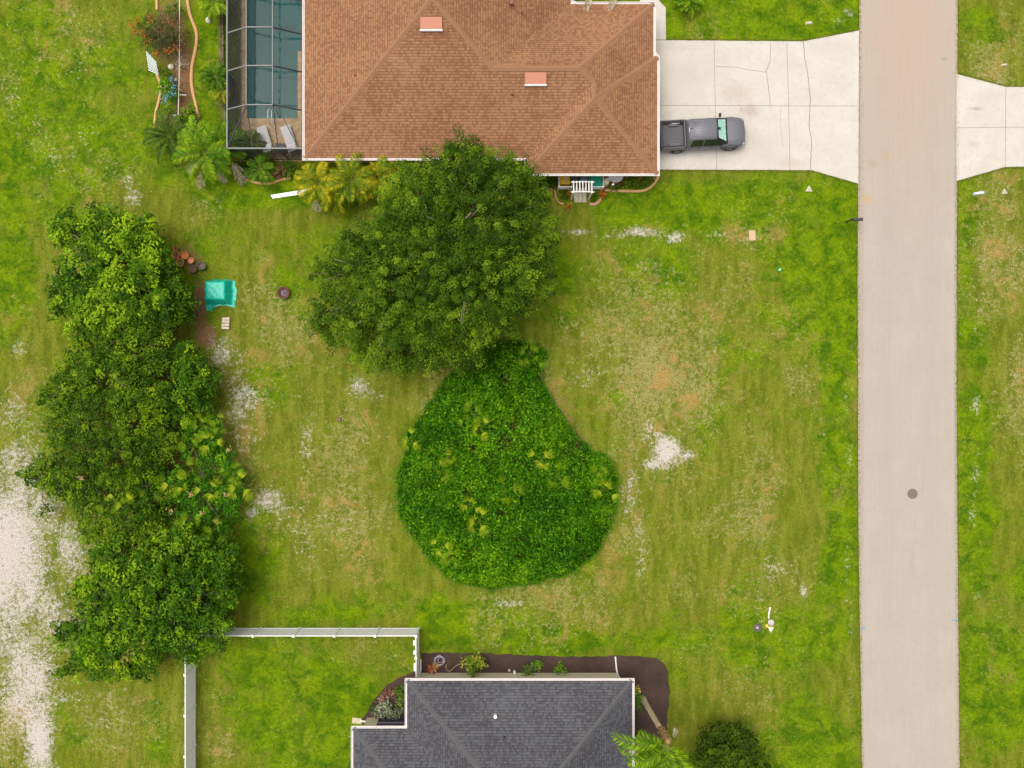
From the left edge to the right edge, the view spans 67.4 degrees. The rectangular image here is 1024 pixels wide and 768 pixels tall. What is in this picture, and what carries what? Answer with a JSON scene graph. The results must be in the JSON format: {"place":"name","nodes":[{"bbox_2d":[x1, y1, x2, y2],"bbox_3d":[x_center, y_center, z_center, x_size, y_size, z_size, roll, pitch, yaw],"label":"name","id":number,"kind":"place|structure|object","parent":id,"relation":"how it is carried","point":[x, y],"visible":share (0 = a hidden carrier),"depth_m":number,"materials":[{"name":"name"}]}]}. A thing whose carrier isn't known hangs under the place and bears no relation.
{"place":"outdoors","nodes":[
{"label":"outdoors","id":0,"kind":"place"},
{"bbox_2d":[0,0,1023,767],"bbox_3d":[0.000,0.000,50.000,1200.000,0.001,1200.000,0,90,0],"label":"ground","id":1,"kind":"structure","parent":0,"point":[50,574],"depth_m":50.00,"materials":[{"name":"green plant"}]},
{"bbox_2d":[14,448,107,519],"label":"broadleaf tree","id":2,"kind":"object","parent":1,"relation":"on","point":[74,490],"visible":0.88,"depth_m":48.01,"materials":[{"name":"green plant"}]},
{"bbox_2d":[65,521,86,544],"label":"saw palmetto","id":3,"kind":"object","parent":1,"relation":"on","point":[82,536],"visible":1,"depth_m":47.00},
{"bbox_2d":[35,313,175,420],"bbox_3d":[-25.193,-1.121,47.810,9.373,4.598,6.908,0,90,0],"label":"broadleaf tree","id":4,"kind":"object","parent":1,"relation":"on","point":[123,363],"visible":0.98,"depth_m":46.62,"materials":[{"name":"green plant"}]},
{"bbox_2d":[45,532,172,684],"bbox_3d":[-24.581,14.658,47.663,7.250,4.893,10.877,31,90,0],"label":"broadleaf tree","id":5,"kind":"object","parent":1,"relation":"on","point":[120,601],"visible":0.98,"depth_m":46.62,"materials":[{"name":"green plant"}]},
{"bbox_2d":[39,380,182,498],"bbox_3d":[-24.869,3.085,48.114,9.115,3.987,7.158,17,90,0],"label":"broadleaf tree","id":6,"kind":"object","parent":1,"relation":"on","point":[132,443],"visible":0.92,"depth_m":47.15,"materials":[{"name":"green plant"}]},
{"bbox_2d":[43,198,182,343],"bbox_3d":[-24.944,-6.900,47.717,8.544,4.783,9.170,0,90,0],"label":"broadleaf tree","id":7,"kind":"object","parent":1,"relation":"on","point":[87,286],"visible":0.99,"depth_m":46.59,"materials":[{"name":"green plant"}]},
{"bbox_2d":[68,446,179,556],"bbox_3d":[-24.101,7.660,48.226,6.864,3.765,5.790,-29,90,0],"label":"broadleaf tree","id":8,"kind":"object","parent":1,"relation":"on","point":[142,507],"visible":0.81,"depth_m":47.34,"materials":[{"name":"green plant"}]},
{"bbox_2d":[114,491,134,521],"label":"saw palmetto","id":9,"kind":"object","parent":1,"relation":"on","point":[130,497],"visible":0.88,"depth_m":46.89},
{"bbox_2d":[107,633,155,674],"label":"broadleaf tree","id":10,"kind":"object","parent":1,"relation":"on","point":[125,657],"visible":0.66,"depth_m":47.19,"materials":[{"name":"plant"}]},
{"bbox_2d":[123,485,145,504],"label":"saw palmetto","id":11,"kind":"object","parent":1,"relation":"on","point":[132,501],"visible":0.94,"depth_m":46.97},
{"bbox_2d":[146,51,158,74],"bbox_3d":[-23.178,-20.689,49.502,0.892,0.810,0.961,22,90,0],"label":"trellis","id":12,"kind":"object","parent":1,"relation":"on","point":[152,61],"visible":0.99,"depth_m":49.49,"materials":[{"name":"white paint"}]},
{"bbox_2d":[128,8,185,60],"bbox_3d":[-22.378,-22.091,48.911,3.471,2.211,3.612,0,90,0],"label":"bottlebrush bush","id":13,"kind":"object","parent":1,"relation":"on","point":[150,32],"visible":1,"depth_m":48.44,"materials":[{"name":"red plant"}]},
{"bbox_2d":[153,64,162,127],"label":"garden curb","id":14,"kind":"structure","parent":1,"relation":"on","point":[157,104],"depth_m":49.88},
{"bbox_2d":[129,254,201,342],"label":"broadleaf tree","id":15,"kind":"object","parent":1,"relation":"on","point":[170,307],"visible":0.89,"depth_m":46.96,"materials":[{"name":"green plant"}]},
{"bbox_2d":[154,476,177,503],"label":"saw palmetto","id":16,"kind":"object","parent":1,"relation":"on","point":[174,493],"visible":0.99,"depth_m":47.28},
{"bbox_2d":[142,108,194,167],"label":"feather palm","id":17,"kind":"object","parent":1,"relation":"on","point":[168,127],"visible":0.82,"depth_m":48.69,"materials":[{"name":"green plant"}]},
{"bbox_2d":[156,75,181,103],"bbox_3d":[-21.956,-18.824,49.191,1.455,1.647,2.084,-22,90,0],"label":"blue flower bush","id":18,"kind":"object","parent":1,"relation":"on","point":[171,93],"visible":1,"depth_m":49.08,"materials":[{"name":"green plant"}]},
{"bbox_2d":[157,67,181,95],"bbox_3d":[-21.970,-19.572,49.544,1.057,0.954,2.187,-37,90,0],"label":"dark rose bush","id":19,"kind":"object","parent":1,"relation":"on","point":[168,76],"visible":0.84,"depth_m":49.37,"materials":[{"name":"green plant"}]},
{"bbox_2d":[161,0,182,16],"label":"leafy shrub","id":20,"kind":"object","parent":1,"relation":"on","point":[170,7],"visible":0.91,"depth_m":49.22,"materials":[{"name":"green plant"}]},
{"bbox_2d":[159,471,189,492],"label":"saw palmetto","id":21,"kind":"object","parent":1,"relation":"on","point":[178,488],"visible":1,"depth_m":47.25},
{"bbox_2d":[178,0,185,115],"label":"white rail","id":22,"kind":"object","parent":1,"relation":"on","point":[179,56],"visible":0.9,"depth_m":49.08,"materials":[{"name":"plastic"}]},
{"bbox_2d":[126,515,246,683],"bbox_3d":[-20.127,13.637,47.707,6.989,4.805,10.711,9,90,0],"label":"broadleaf tree","id":23,"kind":"object","parent":1,"relation":"on","point":[180,602],"visible":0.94,"depth_m":46.65,"materials":[{"name":"green plant"}]},
{"bbox_2d":[176,438,197,463],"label":"saw palmetto","id":24,"kind":"object","parent":1,"relation":"on","point":[181,447],"visible":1,"depth_m":47.30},
{"bbox_2d":[175,103,199,125],"bbox_3d":[-20.757,-17.228,49.411,1.667,1.205,1.432,0,90,0],"label":"green bush","id":25,"kind":"object","parent":1,"relation":"on","point":[187,112],"visible":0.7,"depth_m":49.14,"materials":[{"name":"green plant"}]},
{"bbox_2d":[151,337,224,433],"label":"broadleaf tree","id":26,"kind":"object","parent":1,"relation":"on","point":[192,389],"visible":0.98,"depth_m":47.21,"materials":[{"name":"green plant"}]},
{"bbox_2d":[174,457,201,484],"bbox_3d":[-19.727,5.514,47.670,1.862,1.404,1.654,40,90,0],"label":"saw palmetto","id":27,"kind":"object","parent":1,"relation":"on","point":[180,472],"visible":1,"depth_m":47.26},
{"bbox_2d":[186,0,200,129],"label":"garden curb","id":28,"kind":"structure","parent":1,"relation":"on","point":[193,55],"depth_m":49.88,"materials":[{"name":"concrete"}]},
{"bbox_2d":[177,115,210,148],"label":"feather palm","id":29,"kind":"object","parent":1,"relation":"on","point":[190,117],"visible":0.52,"depth_m":48.20,"materials":[{"name":"green plant"}]},
{"bbox_2d":[145,410,254,549],"bbox_3d":[-19.737,6.293,48.724,6.364,2.770,8.032,-28,90,0],"label":"broadleaf tree","id":30,"kind":"object","parent":1,"relation":"on","point":[208,515],"visible":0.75,"depth_m":48.19,"materials":[{"name":"green plant"}]},
{"bbox_2d":[171,119,234,184],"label":"feather palm","id":31,"kind":"object","parent":1,"relation":"on","point":[188,149],"visible":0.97,"depth_m":47.66,"materials":[{"name":"green plant"}]},
{"bbox_2d":[191,411,220,439],"bbox_3d":[-19.174,2.766,47.628,2.041,1.489,1.742,43,90,0],"label":"saw palmetto","id":32,"kind":"object","parent":1,"relation":"on","point":[195,426],"visible":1,"depth_m":47.42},
{"bbox_2d":[190,477,222,501],"bbox_3d":[-18.609,6.619,47.724,2.132,1.372,1.585,-25,90,0],"label":"saw palmetto","id":33,"kind":"object","parent":1,"relation":"on","point":[210,495],"visible":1,"depth_m":47.34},
{"bbox_2d":[196,432,223,453],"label":"saw palmetto","id":34,"kind":"object","parent":1,"relation":"on","point":[218,442],"visible":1,"depth_m":47.28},
{"bbox_2d":[198,0,225,22],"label":"feather palm","id":35,"kind":"object","parent":1,"relation":"on","point":[210,5],"visible":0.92,"depth_m":48.72,"materials":[{"name":"green plant"}]},
{"bbox_2d":[199,61,225,90],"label":"feather palm","id":36,"kind":"object","parent":1,"relation":"on","point":[210,76],"visible":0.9,"depth_m":48.90,"materials":[{"name":"green plant"}]},
{"bbox_2d":[204,516,226,542],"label":"saw palmetto","id":37,"kind":"object","parent":1,"relation":"on","point":[206,528],"visible":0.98,"depth_m":47.30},
{"bbox_2d":[208,80,225,103],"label":"feather palm","id":38,"kind":"object","parent":1,"relation":"on","point":[221,93],"visible":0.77,"depth_m":49.00,"materials":[{"name":"green plant"}]},
{"bbox_2d":[204,279,236,310],"bbox_3d":[-18.961,-5.757,49.633,2.121,0.736,2.152,0,90,0],"label":"tarp cover","id":39,"kind":"object","parent":1,"relation":"on","point":[218,292],"visible":1,"depth_m":49.49,"materials":[{"name":"plastic"}]},
{"bbox_2d":[216,3,225,124],"bbox_3d":[-18.762,-20.720,49.720,0.872,0.607,8.095,0,90,0],"label":"hedge strip","id":40,"kind":"object","parent":1,"relation":"on","point":[222,34],"visible":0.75,"depth_m":49.70,"materials":[{"name":"green plant"}]},
{"bbox_2d":[196,121,247,172],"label":"feather palm","id":41,"kind":"object","parent":1,"relation":"on","point":[238,132],"visible":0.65,"depth_m":47.96,"materials":[{"name":"green plant"}]},
{"bbox_2d":[231,161,247,185],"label":"dead frond","id":42,"kind":"object","parent":41,"relation":"attached to","point":[234,166],"visible":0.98,"depth_m":49.31,"materials":[{"name":"grey plant"}]},
{"bbox_2d":[219,461,245,486],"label":"saw palmetto","id":43,"kind":"object","parent":1,"relation":"on","point":[235,467],"visible":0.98,"depth_m":47.43,"materials":[{"name":"plant"}]},
{"bbox_2d":[226,470,252,503],"bbox_3d":[-16.844,6.401,47.735,1.822,1.578,2.452,-14,90,0],"label":"saw palmetto","id":44,"kind":"object","parent":1,"relation":"on","point":[235,483],"visible":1,"depth_m":47.23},
{"bbox_2d":[235,158,277,175],"bbox_3d":[-16.478,-13.966,49.494,2.833,1.056,1.203,0,90,0],"label":"shrub","id":45,"kind":"object","parent":1,"relation":"on","point":[241,164],"visible":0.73,"depth_m":49.41,"materials":[{"name":"green plant"}]},
{"bbox_2d":[242,154,279,186],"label":"feather palm","id":46,"kind":"object","parent":1,"relation":"on","point":[256,164],"visible":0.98,"depth_m":48.89,"materials":[{"name":"green plant"}]},
{"bbox_2d":[246,177,291,184],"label":"garden curb","id":47,"kind":"structure","parent":1,"relation":"on","point":[268,183],"depth_m":49.89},
{"bbox_2d":[240,0,301,160],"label":"pool deck","id":48,"kind":"structure","parent":1,"relation":"on","point":[295,124],"depth_m":49.96,"materials":[{"name":"concrete"}]},
{"bbox_2d":[239,129,266,158],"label":"potted palm","id":49,"kind":"object","parent":48,"relation":"on","point":[247,139],"visible":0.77,"depth_m":49.06,"materials":[{"name":"green plant"}]},
{"bbox_2d":[226,0,301,159],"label":"pool cage","id":50,"kind":"object","parent":48,"relation":"on","point":[233,64],"visible":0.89,"depth_m":48.04,"materials":[{"name":"grey metal"}]},
{"bbox_2d":[257,125,272,147],"bbox_3d":[-15.950,-15.743,49.622,0.650,0.673,1.847,-17,90,0],"label":"sun lounger","id":51,"kind":"object","parent":48,"relation":"on","point":[263,132],"visible":0.69,"depth_m":49.58,"materials":[{"name":"white plastic"}]},
{"bbox_2d":[280,124,297,147],"bbox_3d":[-14.378,-15.785,49.621,0.650,0.676,1.873,-19,90,0],"label":"sun lounger","id":52,"kind":"object","parent":48,"relation":"on","point":[288,138],"visible":0.69,"depth_m":49.58,"materials":[{"name":"white plastic"}]},
{"bbox_2d":[270,160,286,182],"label":"shrub","id":53,"kind":"object","parent":1,"relation":"on","point":[279,174],"visible":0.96,"depth_m":49.44,"materials":[{"name":"red plant"}]},
{"bbox_2d":[277,287,289,298],"bbox_3d":[-14.786,-5.902,49.822,0.800,0.364,0.800,0,90,0],"label":"fire pit","id":54,"kind":"object","parent":1,"relation":"on","point":[283,293],"visible":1,"depth_m":49.75,"materials":[{"name":"metal"}]},
{"bbox_2d":[277,158,298,180],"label":"shrub","id":55,"kind":"object","parent":1,"relation":"on","point":[290,172],"visible":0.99,"depth_m":49.28,"materials":[{"name":"green plant"}]},
{"bbox_2d":[183,627,419,767],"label":"vinyl fence","id":56,"kind":"object","parent":1,"relation":"on","point":[189,715],"visible":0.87,"depth_m":49.06,"materials":[{"name":"plastic"}]},
{"bbox_2d":[291,161,342,205],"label":"areca palm","id":57,"kind":"object","parent":1,"relation":"on","point":[325,179],"visible":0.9,"depth_m":47.53,"materials":[{"name":"yellow plant"}]},
{"bbox_2d":[314,172,355,215],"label":"areca palm","id":58,"kind":"object","parent":1,"relation":"on","point":[337,212],"visible":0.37,"depth_m":48.42,"materials":[{"name":"green plant"}]},
{"bbox_2d":[326,153,378,206],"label":"areca palm","id":59,"kind":"object","parent":1,"relation":"on","point":[350,173],"visible":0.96,"depth_m":47.31,"materials":[{"name":"green plant"}]},
{"bbox_2d":[355,155,400,201],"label":"areca palm","id":60,"kind":"object","parent":1,"relation":"on","point":[373,178],"visible":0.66,"depth_m":47.66,"materials":[{"name":"green plant"}]},
{"bbox_2d":[362,671,415,724],"bbox_3d":[-7.912,20.768,50.008,3.811,0.084,4.205,0,90,0],"label":"mulch bed","id":61,"kind":"object","parent":1,"relation":"on","point":[400,681],"visible":0.37,"depth_m":49.97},
{"bbox_2d":[371,698,396,719],"bbox_3d":[-8.254,20.993,49.575,1.738,0.887,1.545,0,90,0],"label":"silver shrub","id":62,"kind":"object","parent":61,"relation":"on","point":[387,711],"visible":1,"depth_m":49.44,"materials":[{"name":"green plant"}]},
{"bbox_2d":[377,688,394,701],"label":"red shrub","id":63,"kind":"object","parent":61,"relation":"on","point":[386,694],"visible":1,"depth_m":49.55,"materials":[{"name":"brown plant"}]},
{"bbox_2d":[393,683,404,708],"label":"green shrub","id":64,"kind":"object","parent":61,"relation":"on","point":[400,692],"visible":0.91,"depth_m":49.35,"materials":[{"name":"green plant"}]},
{"bbox_2d":[377,159,418,195],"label":"areca palm","id":65,"kind":"object","parent":1,"relation":"on","point":[392,164],"visible":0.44,"depth_m":47.56,"materials":[{"name":"green plant"}]},
{"bbox_2d":[294,124,562,379],"bbox_3d":[-4.158,-6.710,45.914,12.631,8.400,16.996,44,90,0],"label":"oak tree","id":66,"kind":"object","parent":1,"relation":"on","point":[444,271],"visible":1,"depth_m":43.92,"materials":[{"name":"green plant"}]},
{"bbox_2d":[302,0,659,176],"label":"house","id":67,"kind":"structure","parent":1,"relation":"on","point":[557,88],"depth_m":46.47,"materials":[{"name":"brown tile"}]},
{"bbox_2d":[351,656,634,767],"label":"house","id":68,"kind":"structure","parent":1,"relation":"on","point":[511,720],"depth_m":46.93,"materials":[{"name":"grey"}]},
{"bbox_2d":[388,331,627,597],"bbox_3d":[-0.945,6.183,48.811,14.712,2.537,16.286,-32,90,0],"label":"vine thicket","id":69,"kind":"object","parent":1,"relation":"on","point":[430,440],"visible":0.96,"depth_m":48.42,"materials":[{"name":"green plant"}]},
{"bbox_2d":[401,429,422,451],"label":"saw palmetto","id":70,"kind":"object","parent":69,"relation":"on","point":[405,441],"visible":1,"depth_m":47.70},
{"bbox_2d":[425,456,453,480],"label":"saw palmetto","id":71,"kind":"object","parent":69,"relation":"on","point":[445,476],"visible":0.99,"depth_m":47.57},
{"bbox_2d":[430,539,453,560],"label":"saw palmetto","id":72,"kind":"object","parent":69,"relation":"on","point":[446,544],"visible":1,"depth_m":47.69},
{"bbox_2d":[461,496,479,513],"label":"saw palmetto","id":73,"kind":"object","parent":69,"relation":"on","point":[471,500],"visible":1,"depth_m":47.75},
{"bbox_2d":[457,401,488,426],"bbox_3d":[-2.526,1.763,47.976,2.184,1.593,1.864,-6,90,0],"label":"saw palmetto","id":74,"kind":"object","parent":69,"relation":"on","point":[461,421],"visible":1,"depth_m":47.77,"materials":[{"name":"plant"}]},
{"bbox_2d":[465,506,488,537],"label":"saw palmetto","id":75,"kind":"object","parent":69,"relation":"on","point":[481,528],"visible":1,"depth_m":47.60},
{"bbox_2d":[472,416,489,440],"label":"saw palmetto","id":76,"kind":"object","parent":69,"relation":"on","point":[476,426],"visible":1,"depth_m":47.71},
{"bbox_2d":[495,472,524,507],"bbox_3d":[-0.317,6.397,48.024,1.939,1.646,2.183,-41,90,0],"label":"saw palmetto","id":77,"kind":"object","parent":69,"relation":"on","point":[515,489],"visible":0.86,"depth_m":47.56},
{"bbox_2d":[517,337,547,368],"bbox_3d":[0.999,-1.696,47.974,2.042,1.745,2.392,-24,90,0],"label":"saw palmetto","id":78,"kind":"object","parent":69,"relation":"on","point":[522,350],"visible":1,"depth_m":47.70,"materials":[{"name":"plant"}]},
{"bbox_2d":[529,449,556,471],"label":"saw palmetto","id":79,"kind":"object","parent":69,"relation":"on","point":[531,454],"visible":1,"depth_m":47.69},
{"bbox_2d":[547,460,572,489],"bbox_3d":[2.912,5.629,48.022,1.771,1.502,1.993,-2,90,0],"label":"saw palmetto","id":80,"kind":"object","parent":69,"relation":"on","point":[564,479],"visible":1,"depth_m":47.58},
{"bbox_2d":[589,464,607,484],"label":"saw palmetto","id":81,"kind":"object","parent":69,"relation":"on","point":[602,467],"visible":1,"depth_m":47.70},
{"bbox_2d":[590,478,619,499],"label":"saw palmetto","id":82,"kind":"object","parent":69,"relation":"on","point":[609,487],"visible":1,"depth_m":47.64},
{"bbox_2d":[421,652,669,750],"bbox_3d":[2.168,20.941,50.010,16.249,0.080,6.953,0,90,0],"label":"mulch bed","id":83,"kind":"object","parent":1,"relation":"on","point":[649,675],"visible":0.66,"depth_m":49.97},
{"bbox_2d":[460,651,488,677],"bbox_3d":[-2.498,17.864,49.427,1.553,1.177,1.671,-42,90,0],"label":"croton bush","id":84,"kind":"object","parent":83,"relation":"on","point":[470,661],"visible":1,"depth_m":49.17,"materials":[{"name":"green plant"}]},
{"bbox_2d":[521,660,543,676],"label":"young bush","id":85,"kind":"object","parent":83,"relation":"on","point":[535,665],"visible":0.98,"depth_m":49.45,"materials":[{"name":"green plant"}]},
{"bbox_2d":[553,661,567,675],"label":"young bush","id":86,"kind":"object","parent":83,"relation":"on","point":[558,668],"visible":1,"depth_m":49.45,"materials":[{"name":"green plant"}]},
{"bbox_2d":[635,685,643,714],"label":"flowering shrub","id":87,"kind":"object","parent":83,"relation":"on","point":[637,694],"visible":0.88,"depth_m":49.44,"materials":[{"name":"green plant"}]},
{"bbox_2d":[611,694,692,767],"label":"coconut palm","id":88,"kind":"object","parent":83,"relation":"on","point":[654,750],"visible":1,"depth_m":43.96,"materials":[{"name":"green plant"}]},
{"bbox_2d":[556,185,568,202],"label":"flower bed plant","id":89,"kind":"object","parent":1,"relation":"on","point":[563,194],"visible":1,"depth_m":49.62,"materials":[{"name":"green plant"}]},
{"bbox_2d":[560,176,569,185],"bbox_3d":[3.396,-13.173,49.655,0.660,0.690,0.640,0,90,0],"label":"storage bin","id":90,"kind":"object","parent":1,"relation":"on","point":[564,180],"visible":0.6,"depth_m":49.34,"materials":[{"name":"yellow plastic"}]},
{"bbox_2d":[558,176,603,190],"bbox_3d":[4.434,-12.961,49.530,2.936,0.940,0.768,0,90,0],"label":"bin enclosure","id":91,"kind":"object","parent":1,"relation":"on","point":[570,187],"visible":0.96,"depth_m":49.22,"materials":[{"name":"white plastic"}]},
{"bbox_2d":[571,181,593,199],"bbox_3d":[4.430,-12.350,49.002,1.479,1.995,0.750,0,90,0],"label":"garden arbor","id":92,"kind":"object","parent":1,"relation":"on","point":[582,182],"visible":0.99,"depth_m":48.07,"materials":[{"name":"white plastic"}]},
{"bbox_2d":[589,176,601,185],"bbox_3d":[5.382,-13.044,49.620,0.840,0.760,0.800,0,90,0],"label":"storage bin","id":93,"kind":"object","parent":1,"relation":"on","point":[597,180],"visible":0.65,"depth_m":49.24,"materials":[{"name":"green plastic"}]},
{"bbox_2d":[608,176,622,185],"bbox_3d":[6.594,-13.161,49.385,0.921,1.230,0.775,-29,90,0],"label":"satellite dish","id":94,"kind":"object","parent":1,"relation":"on","point":[613,179],"visible":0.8,"depth_m":48.95,"materials":[{"name":"grey metal"}]},
{"bbox_2d":[621,176,641,190],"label":"flower bed plant","id":95,"kind":"object","parent":1,"relation":"on","point":[626,182],"visible":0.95,"depth_m":49.58,"materials":[{"name":"green plant"}]},
{"bbox_2d":[604,176,659,192],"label":"garden curb","id":96,"kind":"structure","parent":1,"relation":"on","point":[640,190],"depth_m":49.88,"materials":[{"name":"concrete"}]},
{"bbox_2d":[638,176,654,188],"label":"flower bed plant","id":97,"kind":"object","parent":1,"relation":"on","point":[647,178],"visible":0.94,"depth_m":49.56,"materials":[{"name":"green plant"}]},
{"bbox_2d":[640,0,665,39],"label":"walkway","id":98,"kind":"structure","parent":1,"relation":"on","point":[660,21],"depth_m":49.97,"materials":[{"name":"concrete"}]},
{"bbox_2d":[675,0,704,19],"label":"feather palm","id":99,"kind":"object","parent":1,"relation":"on","point":[686,3],"visible":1,"depth_m":49.20,"materials":[{"name":"green plant"}]},
{"bbox_2d":[685,718,777,767],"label":"round shrub","id":100,"kind":"object","parent":1,"relation":"on","point":[717,744],"visible":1,"depth_m":47.58,"materials":[{"name":"green plant"}]},
{"bbox_2d":[749,230,755,240],"bbox_3d":[15.625,-9.667,49.965,0.440,0.059,0.672,0,90,0],"label":"valve box","id":101,"kind":"object","parent":1,"relation":"on","point":[752,236],"visible":1,"depth_m":49.95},
{"bbox_2d":[765,607,773,631],"bbox_3d":[16.720,15.310,49.795,0.572,0.410,1.644,0,90,0],"label":"water riser","id":102,"kind":"object","parent":1,"relation":"on","point":[770,623],"visible":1,"depth_m":49.82,"materials":[{"name":"white plastic"}]},
{"bbox_2d":[656,31,858,182],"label":"driveway","id":103,"kind":"structure","parent":0,"point":[794,105],"depth_m":49.97,"materials":[{"name":"concrete"}]},
{"bbox_2d":[660,113,744,153],"bbox_3d":[12.180,-16.024,49.051,5.620,1.830,2.260,-3,90,0],"label":"pickup truck","id":104,"kind":"object","parent":103,"relation":"on","point":[677,136],"visible":0.97,"depth_m":48.85,"materials":[{"name":"grey paint"}]},
{"bbox_2d":[857,0,959,767],"bbox_3d":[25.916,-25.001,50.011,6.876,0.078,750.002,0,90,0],"label":"road","id":105,"kind":"structure","parent":0,"point":[907,349],"depth_m":49.98,"materials":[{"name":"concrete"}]},
{"bbox_2d":[907,489,917,498],"bbox_3d":[26.062,7.146,49.968,0.660,0.016,0.660,0,90,0],"label":"manhole cover","id":106,"kind":"object","parent":105,"relation":"on","point":[912,493],"visible":1,"depth_m":49.97,"materials":[{"name":"metal"}]},
{"bbox_2d":[956,74,1023,180],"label":"driveway","id":107,"kind":"structure","parent":0,"point":[990,126],"depth_m":49.97,"materials":[{"name":"concrete"}]},
{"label":"pool basin","id":108,"kind":"structure","parent":0,"visible":0},
{"bbox_2d":[247,0,301,117],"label":"pool water","id":109,"kind":"structure","parent":108,"relation":"in","point":[287,15],"depth_m":50.06,"materials":[{"name":"liquid"}]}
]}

